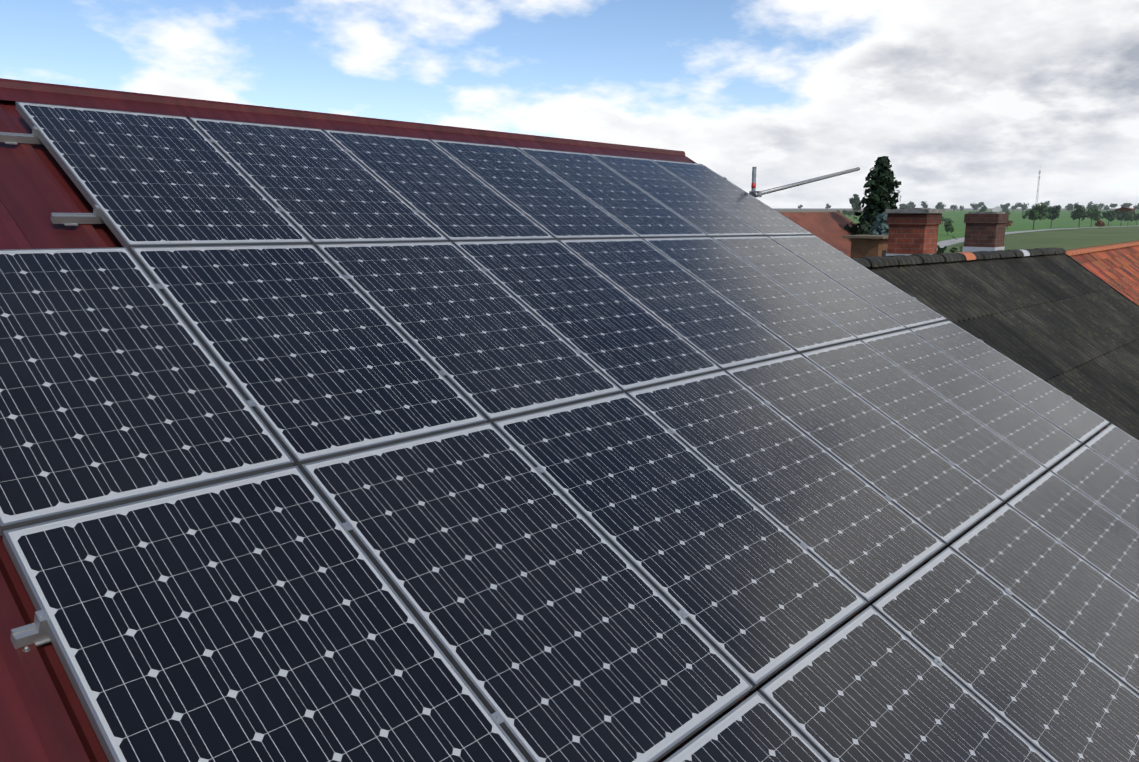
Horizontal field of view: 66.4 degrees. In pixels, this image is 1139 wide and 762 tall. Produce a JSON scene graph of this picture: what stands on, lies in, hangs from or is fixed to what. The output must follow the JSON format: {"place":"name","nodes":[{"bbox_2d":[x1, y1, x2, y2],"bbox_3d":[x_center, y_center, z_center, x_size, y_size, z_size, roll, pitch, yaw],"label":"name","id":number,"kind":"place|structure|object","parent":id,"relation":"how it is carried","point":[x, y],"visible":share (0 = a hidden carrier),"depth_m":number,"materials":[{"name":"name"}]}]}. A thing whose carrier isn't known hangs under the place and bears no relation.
{"place":"outdoors","nodes":[
{"label":"outdoors","id":0,"kind":"place"},
{"bbox_2d":[0,0,1138,207],"label":"sky","id":1,"kind":"structure","parent":0,"point":[966,101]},
{"bbox_2d":[772,208,1138,254],"bbox_3d":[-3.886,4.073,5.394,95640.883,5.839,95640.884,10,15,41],"label":"terrain","id":2,"kind":"structure","parent":0,"point":[1070,239],"depth_m":259.13,"materials":[{"name":"green plant"}]},
{"bbox_2d":[749,167,859,196],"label":"scaffold tubes","id":3,"kind":"object","parent":2,"relation":"on","point":[753,192],"visible":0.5,"depth_m":10.56,"materials":[{"name":"grey metal"}]},
{"bbox_2d":[779,212,858,256],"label":"tiled roof","id":4,"kind":"structure","parent":2,"relation":"on","point":[828,228],"depth_m":37.33,"materials":[{"name":"tile"}]},
{"bbox_2d":[849,194,861,218],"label":"poplar tree","id":5,"kind":"object","parent":2,"relation":"on","point":[855,201],"visible":0.96,"depth_m":573.83,"materials":[{"name":"green plant"}]},
{"bbox_2d":[842,235,887,258],"bbox_3d":[6.423,-0.251,19.096,0.880,5.801,0.880,10,15,41],"label":"chimney","id":6,"kind":"object","parent":2,"relation":"on","point":[868,245],"visible":0.08,"depth_m":18.35,"materials":[{"name":"beige concrete"}]},
{"bbox_2d":[844,156,900,234],"bbox_3d":[13.504,-5.420,37.989,5.816,8.595,5.235,-2,11,-12],"label":"tall spruce tree","id":7,"kind":"object","parent":2,"relation":"on","point":[882,183],"visible":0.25,"depth_m":37.11,"materials":[{"name":"green plant"}]},
{"bbox_2d":[870,212,888,234],"bbox_3d":[11.327,-2.904,31.322,4.609,6.250,4.441,5,11,22],"label":"blue spruce tree","id":8,"kind":"object","parent":2,"relation":"on","point":[880,226],"visible":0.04,"depth_m":30.73,"materials":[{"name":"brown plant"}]},
{"bbox_2d":[837,210,951,223],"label":"trees","id":9,"kind":"object","parent":2,"relation":"on","point":[845,212],"depth_m":643.03,"materials":[{"name":"green plant"}]},
{"bbox_2d":[944,221,953,232],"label":"tree","id":10,"kind":"object","parent":2,"relation":"on","point":[949,226],"visible":1,"depth_m":204.93,"materials":[{"name":"green plant"}]},
{"bbox_2d":[937,236,963,252],"bbox_3d":[16.569,-4.167,40.421,5.300,5.202,4.136,10,15,41],"label":"garden bush","id":11,"kind":"object","parent":2,"relation":"on","point":[942,250],"depth_m":39.50,"materials":[{"name":"green plant"}]},
{"bbox_2d":[798,201,1138,210],"bbox_3d":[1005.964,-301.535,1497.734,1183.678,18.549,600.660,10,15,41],"label":"trees","id":12,"kind":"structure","parent":2,"relation":"on","point":[979,203],"depth_m":1555.70,"materials":[{"name":"green plant"}]},
{"bbox_2d":[852,247,1138,439],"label":"roof","id":13,"kind":"structure","parent":2,"relation":"on","point":[1060,319],"depth_m":12.25,"materials":[{"name":"black tile"}]},
{"bbox_2d":[885,208,944,258],"bbox_3d":[5.092,-1.323,12.741,0.870,2.375,0.620,10,15,41],"label":"chimney","id":14,"kind":"object","parent":13,"relation":"on","point":[912,231],"visible":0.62,"depth_m":12.46,"materials":[{"name":"red brick"}]},
{"bbox_2d":[962,212,1008,254],"bbox_3d":[7.257,-1.740,15.061,0.825,2.330,0.580,10,15,41],"label":"chimney","id":15,"kind":"object","parent":13,"relation":"on","point":[984,231],"visible":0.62,"depth_m":14.81,"materials":[{"name":"brown brick"}]},
{"bbox_2d":[992,206,1001,211],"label":"house","id":16,"kind":"structure","parent":2,"relation":"on","point":[997,209],"depth_m":991.72,"materials":[{"name":"tile"}]},
{"bbox_2d":[1006,220,1012,228],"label":"russet shrub","id":17,"kind":"object","parent":2,"relation":"on","point":[1008,223],"visible":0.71,"depth_m":271.44,"materials":[{"name":"brown plant"}]},
{"bbox_2d":[893,201,1138,211],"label":"treeline","id":18,"kind":"object","parent":2,"relation":"on","point":[941,205],"visible":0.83,"depth_m":1217.01,"materials":[{"name":"green plant"}]},
{"bbox_2d":[1022,201,1048,229],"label":"avenue tree","id":19,"kind":"object","parent":2,"relation":"on","point":[1035,213],"visible":1,"depth_m":269.07,"materials":[{"name":"green plant"}]},
{"bbox_2d":[1035,165,1040,204],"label":"radio mast","id":20,"kind":"object","parent":2,"relation":"on","point":[1037,187],"visible":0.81,"depth_m":1331.37,"materials":[{"name":"grey metal"}]},
{"bbox_2d":[979,205,1097,214],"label":"trees","id":21,"kind":"object","parent":2,"relation":"on","point":[1004,210],"visible":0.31,"depth_m":623.47,"materials":[{"name":"green plant"}]},
{"bbox_2d":[1044,205,1061,227],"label":"avenue tree","id":22,"kind":"object","parent":2,"relation":"on","point":[1053,214],"visible":0.92,"depth_m":292.48,"materials":[{"name":"green plant"}]},
{"bbox_2d":[1071,204,1088,226],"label":"avenue tree","id":23,"kind":"object","parent":2,"relation":"on","point":[1078,213],"visible":1,"depth_m":324.18,"materials":[{"name":"green plant"}]},
{"bbox_2d":[1086,208,1102,226],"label":"avenue tree","id":24,"kind":"object","parent":2,"relation":"on","point":[1095,214],"visible":0.92,"depth_m":345.27,"materials":[{"name":"green plant"}]},
{"bbox_2d":[1094,219,1104,228],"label":"russet shrub","id":25,"kind":"object","parent":2,"relation":"on","point":[1100,223],"visible":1,"depth_m":291.37,"materials":[{"name":"brown plant"}]},
{"bbox_2d":[1065,240,1138,305],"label":"tiled roof","id":26,"kind":"structure","parent":2,"relation":"on","point":[1116,266],"depth_m":19.42,"materials":[{"name":"brown tile"}]},
{"bbox_2d":[1102,210,1116,225],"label":"avenue tree","id":27,"kind":"object","parent":2,"relation":"on","point":[1110,216],"visible":1,"depth_m":368.31,"materials":[{"name":"green plant"}]},
{"bbox_2d":[1115,210,1128,225],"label":"avenue tree","id":28,"kind":"object","parent":2,"relation":"on","point":[1122,215],"visible":1,"depth_m":383.15,"materials":[{"name":"green plant"}]},
{"bbox_2d":[1116,207,1134,212],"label":"barn","id":29,"kind":"structure","parent":2,"relation":"on","point":[1127,209],"depth_m":1077.23,"materials":[{"name":"tile"}]},
{"bbox_2d":[1124,211,1135,221],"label":"avenue tree","id":30,"kind":"object","parent":2,"relation":"on","point":[1131,217],"visible":0.69,"depth_m":401.40,"materials":[{"name":"green plant"}]},
{"bbox_2d":[1133,212,1138,224],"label":"avenue tree","id":31,"kind":"object","parent":2,"relation":"on","point":[1136,216],"visible":0.42,"depth_m":419.52,"materials":[{"name":"green plant"}]},
{"bbox_2d":[937,225,1138,249],"bbox_3d":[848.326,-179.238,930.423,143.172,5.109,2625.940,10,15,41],"label":"road","id":32,"kind":"structure","parent":0,"point":[950,242],"depth_m":179.14,"materials":[{"name":"grey asphalt"}]},
{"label":"house walls","id":33,"kind":"object","parent":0,"visible":0},
{"bbox_2d":[0,78,1108,761],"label":"metal roof","id":34,"kind":"structure","parent":33,"relation":"on","point":[42,716],"depth_m":4.46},
{"bbox_2d":[0,126,1130,761],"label":"mounting rails","id":35,"kind":"object","parent":34,"relation":"on","point":[30,634],"visible":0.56,"depth_m":4.29,"materials":[{"name":"silver metal"}]},
{"bbox_2d":[0,247,293,535],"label":"solar panel","id":36,"kind":"object","parent":35,"relation":"attached to","point":[117,387],"visible":1,"depth_m":3.34,"materials":[{"name":"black glass"}]},
{"bbox_2d":[15,101,310,250],"bbox_3d":[-2.341,-1.185,4.995,0.990,0.044,1.650,-11,44,-47],"label":"solar panel","id":37,"kind":"object","parent":35,"relation":"attached to","point":[148,180],"visible":1,"depth_m":4.91,"materials":[{"name":"blue glass"}]},
{"bbox_2d":[2,466,527,761],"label":"solar panel","id":38,"kind":"object","parent":35,"relation":"attached to","point":[267,617],"visible":0.98,"depth_m":2.66,"materials":[{"name":"black glass"}]},
{"bbox_2d":[130,244,486,468],"bbox_3d":[-1.261,-0.214,4.170,0.990,0.044,1.650,-11,44,-47],"label":"solar panel","id":39,"kind":"object","parent":35,"relation":"attached to","point":[314,353],"visible":1,"depth_m":4.07,"materials":[{"name":"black glass"}]},
{"bbox_2d":[189,117,448,245],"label":"solar panel","id":40,"kind":"object","parent":35,"relation":"attached to","point":[318,186],"visible":0.98,"depth_m":5.66,"materials":[{"name":"blue glass"}]},
{"bbox_2d":[323,129,554,242],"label":"solar panel","id":41,"kind":"object","parent":35,"relation":"attached to","point":[448,197],"visible":1,"depth_m":6.40,"materials":[{"name":"blue glass"}]},
{"bbox_2d":[315,242,621,423],"bbox_3d":[-0.581,-0.346,4.904,0.990,0.042,1.650,-11,44,-47],"label":"solar panel","id":42,"kind":"object","parent":35,"relation":"attached to","point":[491,347],"visible":0.98,"depth_m":4.82,"materials":[{"name":"blue glass"}]},
{"bbox_2d":[300,422,752,761],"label":"solar panel","id":43,"kind":"object","parent":35,"relation":"attached to","point":[556,625],"visible":1,"depth_m":3.25,"materials":[{"name":"black glass"}]},
{"bbox_2d":[430,139,638,239],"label":"solar panel","id":44,"kind":"object","parent":35,"relation":"attached to","point":[551,204],"visible":1,"depth_m":7.13,"materials":[{"name":"blue glass"}]},
{"bbox_2d":[453,240,720,392],"bbox_3d":[0.099,-0.477,5.639,0.990,0.043,1.650,-11,44,-47],"label":"solar panel","id":45,"kind":"object","parent":35,"relation":"attached to","point":[619,338],"visible":0.96,"depth_m":5.56,"materials":[{"name":"blue glass"}]},
{"bbox_2d":[517,147,707,238],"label":"solar panel","id":46,"kind":"object","parent":35,"relation":"attached to","point":[640,213],"visible":0.98,"depth_m":7.87,"materials":[{"name":"blue glass"}]},
{"bbox_2d":[558,238,796,370],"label":"solar panel","id":47,"kind":"object","parent":35,"relation":"attached to","point":[722,333],"visible":0.98,"depth_m":6.31,"materials":[{"name":"blue glass"}]},
{"bbox_2d":[590,154,764,236],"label":"solar panel","id":48,"kind":"object","parent":35,"relation":"attached to","point":[706,215],"visible":1,"depth_m":8.61,"materials":[{"name":"blue glass"}]},
{"bbox_2d":[492,392,866,690],"bbox_3d":[0.499,0.623,4.078,0.990,0.042,1.650,-11,44,-47],"label":"solar panel","id":49,"kind":"object","parent":35,"relation":"attached to","point":[757,595],"visible":0.98,"depth_m":3.98,"materials":[{"name":"black glass"}]},
{"bbox_2d":[651,159,812,235],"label":"solar panel","id":50,"kind":"object","parent":35,"relation":"attached to","point":[756,213],"visible":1,"depth_m":9.36,"materials":[{"name":"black glass"}]},
{"bbox_2d":[663,691,826,761],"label":"solar panel","id":51,"kind":"object","parent":35,"relation":"attached to","point":[756,726],"visible":1,"depth_m":3.08,"materials":[{"name":"black glass"}]},
{"bbox_2d":[643,237,857,353],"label":"solar panel","id":52,"kind":"object","parent":35,"relation":"attached to","point":[791,320],"visible":0.98,"depth_m":7.04,"materials":[{"name":"blue glass"}]},
{"bbox_2d":[626,370,944,606],"bbox_3d":[1.179,0.493,4.813,0.990,0.042,1.650,-11,44,-47],"label":"solar panel","id":53,"kind":"object","parent":35,"relation":"attached to","point":[864,540],"visible":0.98,"depth_m":4.73,"materials":[{"name":"black glass"}]},
{"bbox_2d":[711,236,905,340],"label":"solar panel","id":54,"kind":"object","parent":35,"relation":"attached to","point":[855,315],"visible":1,"depth_m":7.79,"materials":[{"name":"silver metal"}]},
{"bbox_2d":[767,235,946,329],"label":"solar panel","id":55,"kind":"object","parent":35,"relation":"attached to","point":[901,307],"visible":0.98,"depth_m":8.52,"materials":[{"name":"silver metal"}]},
{"bbox_2d":[725,354,1002,547],"bbox_3d":[1.859,0.361,5.548,0.990,0.042,1.650,-11,44,-47],"label":"solar panel","id":56,"kind":"object","parent":35,"relation":"attached to","point":[942,499],"visible":1,"depth_m":5.47,"materials":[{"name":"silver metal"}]},
{"bbox_2d":[758,605,1049,761],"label":"solar panel","id":57,"kind":"object","parent":35,"relation":"attached to","point":[870,683],"visible":1,"depth_m":3.50,"materials":[{"name":"black glass"}]},
{"bbox_2d":[801,340,1046,504],"bbox_3d":[2.540,0.230,6.283,0.990,0.044,1.650,-11,44,-47],"label":"solar panel","id":58,"kind":"object","parent":35,"relation":"attached to","point":[996,465],"visible":1,"depth_m":6.22,"materials":[{"name":"glass"},{"name":"silicon"},{"name":"aluminium"}]},
{"bbox_2d":[860,329,1080,472],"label":"solar panel","id":59,"kind":"object","parent":35,"relation":"attached to","point":[1045,443],"visible":1,"depth_m":6.96,"materials":[{"name":"glass"},{"name":"silicon"},{"name":"aluminium"}]},
{"bbox_2d":[871,547,1138,761],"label":"solar panel","id":60,"kind":"object","parent":35,"relation":"attached to","point":[1047,691],"visible":1,"depth_m":4.06,"materials":[{"name":"glass"},{"name":"silicon"},{"name":"aluminium"}]},
{"bbox_2d":[909,320,1109,445],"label":"solar panel","id":61,"kind":"object","parent":35,"relation":"attached to","point":[1073,418],"visible":1,"depth_m":7.69,"materials":[{"name":"glass"},{"name":"silicon"},{"name":"aluminium"}]},
{"bbox_2d":[949,504,1138,694],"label":"solar panel","id":62,"kind":"object","parent":35,"relation":"attached to","point":[1088,609],"visible":0.98,"depth_m":4.81,"materials":[{"name":"glass"},{"name":"silicon"},{"name":"aluminium"}]},
{"bbox_2d":[1006,471,1138,599],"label":"solar panel","id":63,"kind":"object","parent":35,"relation":"attached to","point":[1101,539],"visible":1,"depth_m":5.60,"materials":[{"name":"glass"},{"name":"silicon"},{"name":"aluminium"}]},
{"bbox_2d":[1050,445,1138,531],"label":"solar panel","id":64,"kind":"object","parent":35,"relation":"attached to","point":[1109,486],"visible":1,"depth_m":6.38,"materials":[{"name":"glass"},{"name":"silicon"},{"name":"aluminium"}]},
{"bbox_2d":[1085,424,1138,479],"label":"solar panel","id":65,"kind":"object","parent":35,"relation":"attached to","point":[1115,445],"visible":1,"depth_m":7.15,"materials":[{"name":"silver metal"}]}
]}

